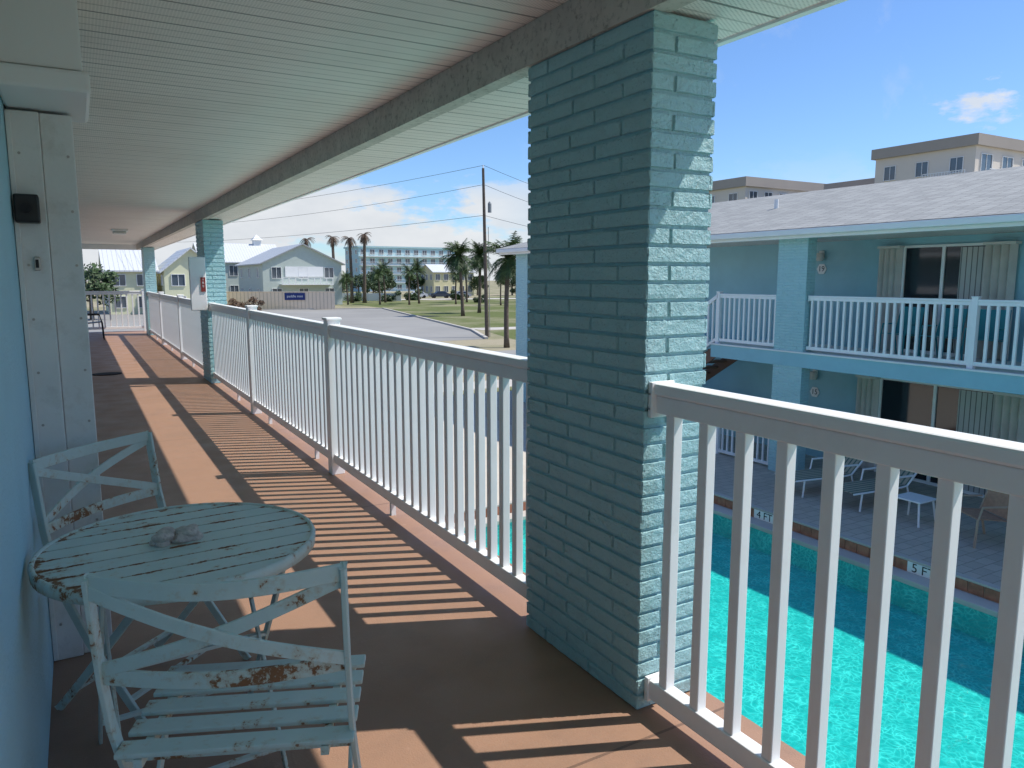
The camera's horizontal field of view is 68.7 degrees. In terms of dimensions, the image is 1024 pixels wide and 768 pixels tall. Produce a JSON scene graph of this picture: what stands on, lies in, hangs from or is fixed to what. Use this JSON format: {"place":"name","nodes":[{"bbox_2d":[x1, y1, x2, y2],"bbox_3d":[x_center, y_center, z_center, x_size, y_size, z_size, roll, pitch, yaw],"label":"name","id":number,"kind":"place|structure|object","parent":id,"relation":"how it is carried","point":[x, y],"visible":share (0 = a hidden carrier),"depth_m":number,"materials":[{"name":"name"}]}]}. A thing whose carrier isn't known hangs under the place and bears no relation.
{"place":"outdoors","nodes":[
{"label":"outdoors","id":0,"kind":"place"},
{"bbox_2d":[85,281,525,429],"bbox_3d":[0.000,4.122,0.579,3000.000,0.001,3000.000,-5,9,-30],"label":"ground","id":1,"kind":"structure","parent":0,"point":[493,342],"depth_m":58.57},
{"bbox_2d":[99,249,158,313],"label":"house","id":2,"kind":"structure","parent":1,"relation":"on","point":[126,265],"depth_m":88.93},
{"bbox_2d":[113,274,125,285],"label":"window","id":3,"kind":"structure","parent":2,"relation":"in","point":[122,277],"depth_m":88.06,"materials":[{"name":"grey"}]},
{"bbox_2d":[114,296,125,307],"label":"window","id":4,"kind":"structure","parent":2,"relation":"in","point":[123,297],"depth_m":88.39,"materials":[{"name":"grey"}]},
{"bbox_2d":[136,274,143,285],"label":"window","id":5,"kind":"structure","parent":2,"relation":"in","point":[139,277],"depth_m":89.03,"materials":[{"name":"grey"}]},
{"bbox_2d":[192,235,275,291],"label":"house","id":6,"kind":"structure","parent":1,"relation":"on","point":[234,254],"depth_m":139.81,"materials":[{"name":"grey"}]},
{"bbox_2d":[229,265,237,275],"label":"window","id":7,"kind":"structure","parent":6,"relation":"in","point":[233,270],"depth_m":137.46,"materials":[{"name":"grey"}]},
{"bbox_2d":[230,285,238,291],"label":"window","id":8,"kind":"structure","parent":6,"relation":"in","point":[233,288],"depth_m":137.89,"materials":[{"name":"grey"}]},
{"bbox_2d":[87,309,483,340],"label":"parking lot","id":9,"kind":"structure","parent":1,"relation":"on","point":[387,321],"depth_m":71.85,"materials":[{"name":"asphalt"}]},
{"bbox_2d":[84,262,121,319],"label":"broadleaf tree","id":10,"kind":"object","parent":9,"relation":"on","point":[93,275],"visible":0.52,"depth_m":75.17,"materials":[{"name":"green plant"}]},
{"bbox_2d":[156,247,196,298],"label":"house","id":11,"kind":"structure","parent":9,"relation":"on","point":[172,276],"depth_m":88.52,"materials":[{"name":"yellow"}]},
{"bbox_2d":[171,274,185,285],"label":"window","id":12,"kind":"structure","parent":11,"relation":"in","point":[176,279],"depth_m":88.36,"materials":[{"name":"grey"}]},
{"bbox_2d":[228,298,238,305],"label":"bush","id":13,"kind":"object","parent":9,"relation":"on","point":[231,301],"visible":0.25,"depth_m":94.55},
{"bbox_2d":[227,296,257,307],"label":"bush","id":14,"kind":"object","parent":9,"relation":"on","point":[242,304],"visible":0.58,"depth_m":95.88,"materials":[{"name":"plant"}]},
{"bbox_2d":[244,300,264,310],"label":"bush","id":15,"kind":"object","parent":9,"relation":"on","point":[261,302],"visible":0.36,"depth_m":96.63,"materials":[{"name":"plant"}]},
{"bbox_2d":[226,291,334,308],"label":"fence","id":16,"kind":"object","parent":9,"relation":"on","point":[312,300],"visible":0.54,"depth_m":101.44,"materials":[{"name":"wood"}]},
{"bbox_2d":[284,293,304,299],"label":"banner","id":17,"kind":"object","parent":16,"relation":"attached to","point":[294,296],"visible":1,"depth_m":101.32,"materials":[{"name":"fabric"}]},
{"bbox_2d":[87,308,487,338],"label":"kerb","id":18,"kind":"structure","parent":9,"relation":"on","point":[474,331],"depth_m":81.76,"materials":[{"name":"concrete"}]},
{"bbox_2d":[234,243,344,304],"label":"house","id":19,"kind":"structure","parent":1,"relation":"on","point":[300,267],"depth_m":118.51,"materials":[{"name":"grey"}]},
{"bbox_2d":[271,267,281,277],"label":"window","id":20,"kind":"structure","parent":19,"relation":"in","point":[276,272],"depth_m":116.13,"materials":[{"name":"grey"}]},
{"bbox_2d":[285,266,323,276],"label":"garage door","id":21,"kind":"structure","parent":19,"relation":"in","point":[290,271],"depth_m":118.21,"materials":[{"name":"metal"}]},
{"bbox_2d":[324,267,333,277],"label":"window","id":22,"kind":"structure","parent":19,"relation":"in","point":[328,271],"depth_m":120.21,"materials":[{"name":"grey"}]},
{"bbox_2d":[299,237,314,246],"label":"palm tree","id":23,"kind":"object","parent":1,"relation":"on","point":[306,242],"visible":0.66,"depth_m":128.53,"materials":[{"name":"plant"}]},
{"bbox_2d":[325,235,339,258],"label":"palm tree","id":24,"kind":"object","parent":1,"relation":"on","point":[333,240],"visible":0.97,"depth_m":128.48,"materials":[{"name":"plant"}]},
{"bbox_2d":[338,270,352,304],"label":"palm tree","id":25,"kind":"object","parent":1,"relation":"on","point":[346,278],"visible":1,"depth_m":120.65,"materials":[{"name":"green plant"}]},
{"bbox_2d":[342,277,349,292],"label":"broadleaf tree","id":26,"kind":"object","parent":1,"relation":"on","point":[343,287],"visible":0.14,"depth_m":151.11,"materials":[{"name":"green plant"}]},
{"bbox_2d":[349,273,368,291],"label":"broadleaf tree","id":27,"kind":"object","parent":1,"relation":"on","point":[359,281],"visible":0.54,"depth_m":188.00,"materials":[{"name":"green plant"}]},
{"bbox_2d":[362,278,386,292],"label":"broadleaf tree","id":28,"kind":"object","parent":1,"relation":"on","point":[372,286],"visible":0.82,"depth_m":150.26,"materials":[{"name":"green plant"}]},
{"bbox_2d":[366,267,393,292],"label":"broadleaf tree","id":29,"kind":"object","parent":1,"relation":"on","point":[371,275],"visible":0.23,"depth_m":195.77,"materials":[{"name":"green plant"}]},
{"bbox_2d":[381,275,397,290],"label":"broadleaf tree","id":30,"kind":"object","parent":1,"relation":"on","point":[389,284],"visible":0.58,"depth_m":188.35,"materials":[{"name":"green plant"}]},
{"bbox_2d":[343,246,453,291],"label":"apartment building","id":31,"kind":"structure","parent":1,"relation":"on","point":[397,256],"depth_m":249.59,"materials":[{"name":"teal paint"}]},
{"bbox_2d":[405,274,424,289],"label":"broadleaf tree","id":32,"kind":"object","parent":1,"relation":"on","point":[414,285],"visible":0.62,"depth_m":188.27,"materials":[{"name":"green plant"}]},
{"bbox_2d":[429,291,450,297],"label":"parked car","id":33,"kind":"object","parent":1,"relation":"on","point":[444,294],"visible":0.88,"depth_m":162.30,"materials":[{"name":"paint"}]},
{"bbox_2d":[420,264,475,295],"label":"house","id":34,"kind":"structure","parent":1,"relation":"on","point":[437,277],"depth_m":185.68,"materials":[{"name":"yellow"}]},
{"bbox_2d":[426,402,525,509],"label":"pool deck","id":35,"kind":"structure","parent":1,"relation":"on","point":[524,463],"depth_m":17.19,"materials":[{"name":"concrete"}]},
{"bbox_2d":[0,0,847,767],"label":"motel wing","id":36,"kind":"structure","parent":35,"relation":"on","point":[208,120],"depth_m":2.80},
{"bbox_2d":[0,0,111,660],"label":"wall","id":37,"kind":"structure","parent":36,"relation":"attached to","point":[45,90],"depth_m":2.79,"materials":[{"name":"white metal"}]},
{"bbox_2d":[13,193,40,223],"bbox_3d":[-1.749,-0.632,2.701,0.077,0.100,0.083,-5,9,-30],"label":"key box","id":38,"kind":"object","parent":37,"relation":"attached to","point":[27,208],"visible":1,"depth_m":2.67,"materials":[{"name":"black plastic"}]},
{"bbox_2d":[111,229,127,233],"bbox_3d":[-7.881,-3.056,15.032,0.300,0.089,0.300,-5,9,-30],"label":"ceiling lamp","id":39,"kind":"object","parent":36,"relation":"attached to","point":[119,231],"visible":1,"depth_m":14.92,"materials":[{"name":"white glass"}]},
{"bbox_2d":[188,257,207,310],"bbox_3d":[-4.381,-1.398,10.451,0.215,0.740,0.077,-5,9,-30],"label":"fire extinguisher cabinet","id":40,"kind":"object","parent":36,"relation":"attached to","point":[197,282],"visible":1,"depth_m":10.43,"materials":[{"name":"metal"}]},
{"bbox_2d":[454,491,1023,767],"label":"swimming pool","id":41,"kind":"structure","parent":35,"relation":"in","point":[975,609],"depth_m":9.81,"materials":[{"name":"liquid"}]},
{"bbox_2d":[468,275,488,294],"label":"broadleaf tree","id":42,"kind":"object","parent":1,"relation":"on","point":[475,282],"visible":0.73,"depth_m":188.12,"materials":[{"name":"green plant"}]},
{"bbox_2d":[482,165,491,336],"bbox_3d":[-1.778,-9.288,52.915,0.676,11.973,0.304,-2,8,-12],"label":"utility pole","id":43,"kind":"object","parent":1,"relation":"on","point":[487,323],"visible":0.96,"depth_m":52.86,"materials":[{"name":"brown wood"}]},
{"bbox_2d":[194,215,482,241],"bbox_3d":[-26.816,-14.932,75.202,67.656,0.786,0.025,7,11,42],"label":"power line","id":44,"kind":"object","parent":43,"relation":"attached to","point":[360,229],"visible":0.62,"depth_m":61.30,"materials":[{"name":"black"}]},
{"bbox_2d":[240,185,479,221],"bbox_3d":[-26.816,-16.887,74.927,67.656,1.236,0.025,7,11,42],"label":"power line","id":45,"kind":"object","parent":43,"relation":"attached to","point":[366,205],"visible":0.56,"depth_m":61.26,"materials":[{"name":"black"}]},
{"bbox_2d":[295,165,482,199],"bbox_3d":[-26.816,-18.201,74.743,67.656,0.983,0.025,7,11,42],"label":"power line","id":46,"kind":"object","parent":43,"relation":"attached to","point":[395,182],"visible":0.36,"depth_m":58.52,"materials":[{"name":"black"}]},
{"bbox_2d":[481,231,522,347],"bbox_3d":[-0.161,-5.726,45.514,3.389,6.990,3.292,7,11,42],"label":"palm tree","id":47,"kind":"object","parent":1,"relation":"on","point":[506,272],"visible":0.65,"depth_m":45.19,"materials":[{"name":"green plant"}]},
{"bbox_2d":[504,278,515,294],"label":"broadleaf tree","id":48,"kind":"object","parent":1,"relation":"on","point":[511,283],"visible":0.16,"depth_m":187.19,"materials":[{"name":"green plant"}]},
{"bbox_2d":[494,166,1023,497],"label":"motel wing","id":49,"kind":"structure","parent":1,"relation":"on","point":[957,236],"depth_m":15.49,"materials":[{"name":"paint"}]},
{"bbox_2d":[715,291,776,346],"bbox_3d":[5.256,-1.460,16.817,0.120,1.210,1.780,-5,9,-30],"label":"balcony railing","id":50,"kind":"object","parent":49,"relation":"on","point":[719,300],"visible":0.91,"depth_m":16.84,"materials":[{"name":"white plastic"}]},
{"bbox_2d":[879,307,924,355],"bbox_3d":[7.642,-1.029,14.682,0.591,0.957,0.552,-4,9,-24],"label":"patio chair","id":51,"kind":"object","parent":49,"relation":"on","point":[914,312],"visible":0.66,"depth_m":14.69,"materials":[{"name":"teal plastic"}]},
{"bbox_2d":[806,295,1023,370],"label":"balcony railing","id":52,"kind":"object","parent":49,"relation":"on","point":[975,303],"visible":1,"depth_m":13.29,"materials":[{"name":"white plastic"}]},
{"bbox_2d":[874,378,995,497],"bbox_3d":[8.488,1.016,15.120,0.063,2.080,2.400,-5,9,-30],"label":"sliding door","id":53,"kind":"structure","parent":49,"relation":"in","point":[959,409],"depth_m":14.98,"materials":[{"name":"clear glass"}]},
{"bbox_2d":[897,243,985,358],"bbox_3d":[8.466,-1.659,14.783,0.063,2.170,1.670,-5,9,-30],"label":"sliding door","id":54,"kind":"structure","parent":49,"relation":"in","point":[943,271],"depth_m":14.76,"materials":[{"name":"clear glass"}]},
{"bbox_2d":[917,308,967,359],"bbox_3d":[8.044,-0.932,13.991,0.592,0.957,0.552,-3,8,-19],"label":"patio chair","id":55,"kind":"object","parent":49,"relation":"on","point":[955,322],"visible":0.69,"depth_m":13.99,"materials":[{"name":"teal plastic"}]},
{"bbox_2d":[960,309,1011,363],"bbox_3d":[8.437,-0.837,13.319,0.591,0.957,0.552,-5,10,-34],"label":"patio chair","id":56,"kind":"object","parent":49,"relation":"on","point":[982,325],"visible":0.36,"depth_m":13.40,"materials":[{"name":"teal plastic"}]},
{"bbox_2d":[709,176,823,202],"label":"apartment building","id":57,"kind":"structure","parent":1,"relation":"on","point":[740,188],"depth_m":107.91,"materials":[{"name":"beige paint"}]},
{"bbox_2d":[728,193,737,200],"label":"window","id":58,"kind":"structure","parent":57,"relation":"in","point":[733,196],"depth_m":107.44,"materials":[{"name":"grey"}]},
{"bbox_2d":[749,191,757,198],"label":"window","id":59,"kind":"structure","parent":57,"relation":"in","point":[752,194],"depth_m":106.26,"materials":[{"name":"blue"}]},
{"bbox_2d":[824,178,874,189],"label":"apartment building","id":60,"kind":"structure","parent":1,"relation":"on","point":[850,183],"depth_m":101.32,"materials":[{"name":"grey"}]},
{"bbox_2d":[871,133,1023,183],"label":"apartment building","id":61,"kind":"structure","parent":1,"relation":"on","point":[974,152],"depth_m":85.33,"materials":[{"name":"beige paint"}]},
{"bbox_2d":[883,165,895,180],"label":"window","id":62,"kind":"structure","parent":61,"relation":"in","point":[890,171],"depth_m":90.74,"materials":[{"name":"blue"}]},
{"bbox_2d":[915,161,928,177],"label":"window","id":63,"kind":"structure","parent":61,"relation":"in","point":[921,168],"depth_m":87.31,"materials":[{"name":"blue"}]},
{"bbox_2d":[949,156,963,172],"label":"window","id":64,"kind":"structure","parent":61,"relation":"in","point":[956,163],"depth_m":83.85,"materials":[{"name":"blue"}]},
{"bbox_2d":[980,153,992,170],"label":"window","id":65,"kind":"structure","parent":61,"relation":"in","point":[986,162],"depth_m":83.15,"materials":[{"name":"blue"}]},
{"bbox_2d":[1001,156,1013,168],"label":"window","id":66,"kind":"structure","parent":61,"relation":"in","point":[1007,162],"depth_m":85.20,"materials":[{"name":"blue"}]},
{"bbox_2d":[48,330,805,767],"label":"walkway floor","id":67,"kind":"structure","parent":0,"point":[466,666],"depth_m":3.21,"materials":[{"name":"paint"}]},
{"bbox_2d":[87,313,104,339],"bbox_3d":[-10.492,-1.581,18.614,0.592,0.957,0.552,-5,9,-30],"label":"patio chair","id":68,"kind":"object","parent":67,"relation":"on","point":[93,314],"visible":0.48,"depth_m":18.55,"materials":[{"name":"black plastic"}]},
{"bbox_2d":[92,372,121,375],"bbox_3d":[-6.414,-0.161,11.863,0.420,0.014,0.336,-5,9,-30],"label":"door mat","id":69,"kind":"object","parent":67,"relation":"on","point":[105,373],"depth_m":11.85,"materials":[{"name":"rubber"}]},
{"bbox_2d":[85,289,146,330],"bbox_3d":[-11.325,-2.061,21.093,1.900,1.210,0.120,-5,9,-30],"label":"balcony railing","id":70,"kind":"object","parent":67,"relation":"on","point":[108,293],"visible":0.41,"depth_m":21.17,"materials":[{"name":"white plastic"}]},
{"bbox_2d":[28,431,251,719],"bbox_3d":[-1.346,0.679,2.741,0.489,0.914,0.532,2,8,17],"label":"bistro chair","id":71,"kind":"object","parent":67,"relation":"on","point":[47,526],"visible":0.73,"depth_m":2.71,"materials":[{"name":"teal paint"}]},
{"bbox_2d":[27,502,315,767],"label":"bistro table","id":72,"kind":"object","parent":67,"relation":"on","point":[240,540],"visible":0.81,"depth_m":2.21,"materials":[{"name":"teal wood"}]},
{"bbox_2d":[149,526,174,546],"bbox_3d":[-1.047,0.456,2.241,0.077,0.040,0.081,-5,9,-30],"label":"sea shell","id":73,"kind":"object","parent":72,"relation":"on","point":[163,537],"visible":1,"depth_m":2.21},
{"bbox_2d":[171,524,202,543],"bbox_3d":[-0.987,0.451,2.270,0.092,0.043,0.072,-5,9,-30],"label":"sea shell","id":74,"kind":"object","parent":72,"relation":"on","point":[188,533],"visible":0.98,"depth_m":2.25},
{"bbox_2d":[147,292,203,368],"bbox_3d":[-7.157,-1.301,15.689,0.120,1.210,9.990,-5,9,-30],"label":"balcony railing","id":75,"kind":"object","parent":67,"relation":"on","point":[175,322],"visible":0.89,"depth_m":14.37,"materials":[{"name":"white plastic"}]},
{"bbox_2d":[79,561,365,767],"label":"bistro chair","id":76,"kind":"object","parent":67,"relation":"on","point":[301,666],"visible":1,"depth_m":1.62,"materials":[{"name":"teal paint"}]},
{"bbox_2d":[208,303,529,598],"bbox_3d":[-2.082,-0.078,6.984,0.120,1.210,8.790,-5,9,-30],"label":"balcony railing","id":77,"kind":"object","parent":67,"relation":"on","point":[360,404],"visible":0.98,"depth_m":4.54,"materials":[{"name":"white plastic"}]},
{"bbox_2d":[644,380,1023,767],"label":"balcony railing","id":78,"kind":"object","parent":67,"relation":"on","point":[953,462],"visible":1,"depth_m":1.96,"materials":[{"name":"white plastic"}]},
{"bbox_2d":[342,297,515,329],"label":"lawn","id":79,"kind":"structure","parent":0,"point":[448,311],"depth_m":99.07,"materials":[{"name":"green plant"}]},
{"bbox_2d":[340,236,355,302],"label":"palm tree","id":80,"kind":"object","parent":79,"relation":"on","point":[349,243],"visible":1,"depth_m":128.66,"materials":[{"name":"plant"}]},
{"bbox_2d":[344,291,362,301],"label":"bush","id":81,"kind":"object","parent":79,"relation":"on","point":[358,296],"visible":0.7,"depth_m":137.30,"materials":[{"name":"green plant"}]},
{"bbox_2d":[358,232,371,302],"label":"palm tree","id":82,"kind":"object","parent":79,"relation":"on","point":[364,238],"visible":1,"depth_m":128.89,"materials":[{"name":"plant"}]},
{"bbox_2d":[342,292,400,300],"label":"fence","id":83,"kind":"object","parent":79,"relation":"on","point":[372,296],"visible":0.54,"depth_m":138.97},
{"bbox_2d":[368,264,388,304],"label":"palm tree","id":84,"kind":"object","parent":79,"relation":"on","point":[379,274],"visible":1,"depth_m":120.99,"materials":[{"name":"green plant"}]},
{"bbox_2d":[374,258,392,302],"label":"palm tree","id":85,"kind":"object","parent":79,"relation":"on","point":[383,268],"visible":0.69,"depth_m":131.06,"materials":[{"name":"green plant"}]},
{"bbox_2d":[381,290,401,301],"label":"bush","id":86,"kind":"object","parent":79,"relation":"on","point":[389,298],"visible":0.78,"depth_m":137.44,"materials":[{"name":"green plant"}]},
{"bbox_2d":[398,263,419,304],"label":"palm tree","id":87,"kind":"object","parent":79,"relation":"on","point":[410,275],"visible":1,"depth_m":119.92,"materials":[{"name":"green plant"}]},
{"bbox_2d":[403,289,422,299],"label":"bush","id":88,"kind":"object","parent":79,"relation":"on","point":[413,296],"visible":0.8,"depth_m":146.66,"materials":[{"name":"green plant"}]},
{"bbox_2d":[409,258,426,303],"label":"palm tree","id":89,"kind":"object","parent":79,"relation":"on","point":[418,266],"visible":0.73,"depth_m":125.75,"materials":[{"name":"green plant"}]},
{"bbox_2d":[449,269,462,303],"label":"palm tree","id":90,"kind":"object","parent":79,"relation":"on","point":[456,278],"visible":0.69,"depth_m":123.00,"materials":[{"name":"green plant"}]},
{"bbox_2d":[439,238,474,315],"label":"palm tree","id":91,"kind":"object","parent":79,"relation":"on","point":[458,264],"visible":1,"depth_m":83.14,"materials":[{"name":"green plant"}]},
{"bbox_2d":[449,289,465,299],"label":"bush","id":92,"kind":"object","parent":79,"relation":"on","point":[452,295],"visible":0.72,"depth_m":148.52,"materials":[{"name":"green plant"}]},
{"bbox_2d":[462,263,474,301],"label":"palm tree","id":93,"kind":"object","parent":79,"relation":"on","point":[466,274],"visible":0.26,"depth_m":132.35,"materials":[{"name":"green plant"}]},
{"bbox_2d":[473,294,483,302],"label":"bush","id":94,"kind":"object","parent":79,"relation":"on","point":[475,299],"visible":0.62,"depth_m":131.91,"materials":[{"name":"green plant"}]},
{"bbox_2d":[468,239,491,312],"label":"palm tree","id":95,"kind":"object","parent":79,"relation":"on","point":[477,258],"visible":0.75,"depth_m":90.09,"materials":[{"name":"green plant"}]},
{"bbox_2d":[401,298,515,299],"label":"road","id":96,"kind":"structure","parent":0,"point":[451,299],"depth_m":151.44,"materials":[{"name":"asphalt"}]},
{"bbox_2d":[443,379,511,391],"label":"pavement","id":97,"kind":"structure","parent":0,"point":[485,384],"depth_m":29.71,"materials":[{"name":"concrete"}]},
{"bbox_2d":[452,350,515,374],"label":"road","id":98,"kind":"structure","parent":0,"point":[512,352],"depth_m":42.62,"materials":[{"name":"asphalt"}]},
{"bbox_2d":[472,327,515,329],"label":"road","id":99,"kind":"structure","parent":0,"point":[496,328],"depth_m":63.14,"materials":[{"name":"asphalt"}]},
{"bbox_2d":[489,330,515,339],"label":"lawn","id":100,"kind":"structure","parent":0,"point":[512,334],"depth_m":57.43,"materials":[{"name":"green plant"}]},
{"bbox_2d":[82,0,1023,280],"label":"sky","id":101,"kind":"structure","parent":0,"point":[808,98],"materials":[{"name":"blue"}]},
{"bbox_2d":[443,391,1006,585],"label":"patio pavement","id":102,"kind":"structure","parent":0,"point":[983,560],"depth_m":13.31,"materials":[{"name":"concrete"}]},
{"bbox_2d":[703,295,736,380],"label":"stairs","id":103,"kind":"structure","parent":102,"relation":"on","point":[718,366],"depth_m":18.07,"materials":[{"name":"white"}]},
{"bbox_2d":[715,427,768,464],"bbox_3d":[4.927,1.170,17.904,0.120,1.000,3.200,-5,9,-30],"label":"balcony railing","id":104,"kind":"object","parent":102,"relation":"on","point":[719,442],"visible":0.09,"depth_m":17.58,"materials":[{"name":"white plastic"}]},
{"bbox_2d":[795,457,862,497],"bbox_3d":[6.171,1.657,14.802,1.814,0.909,0.720,-3,8,-18],"label":"lounge chair","id":105,"kind":"object","parent":102,"relation":"on","point":[851,465],"visible":0.43,"depth_m":14.69,"materials":[{"name":"white plastic"}]},
{"bbox_2d":[843,467,916,511],"bbox_3d":[6.827,1.773,13.973,1.814,0.909,0.720,-3,9,-22],"label":"lounge chair","id":106,"kind":"object","parent":102,"relation":"on","point":[861,487],"visible":0.38,"depth_m":13.86,"materials":[{"name":"white plastic"}]},
{"bbox_2d":[898,492,935,527],"bbox_3d":[6.934,2.160,12.917,0.536,0.433,0.536,-5,9,-30],"label":"side table","id":107,"kind":"object","parent":102,"relation":"on","point":[918,499],"visible":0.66,"depth_m":12.81,"materials":[{"name":"white plastic"}]},
{"bbox_2d":[961,489,1008,548],"bbox_3d":[7.512,2.013,11.911,0.710,1.005,0.690,0,8,-2],"label":"patio chair","id":108,"kind":"object","parent":102,"relation":"on","point":[995,503],"visible":0.51,"depth_m":11.87,"materials":[{"name":"plastic"}]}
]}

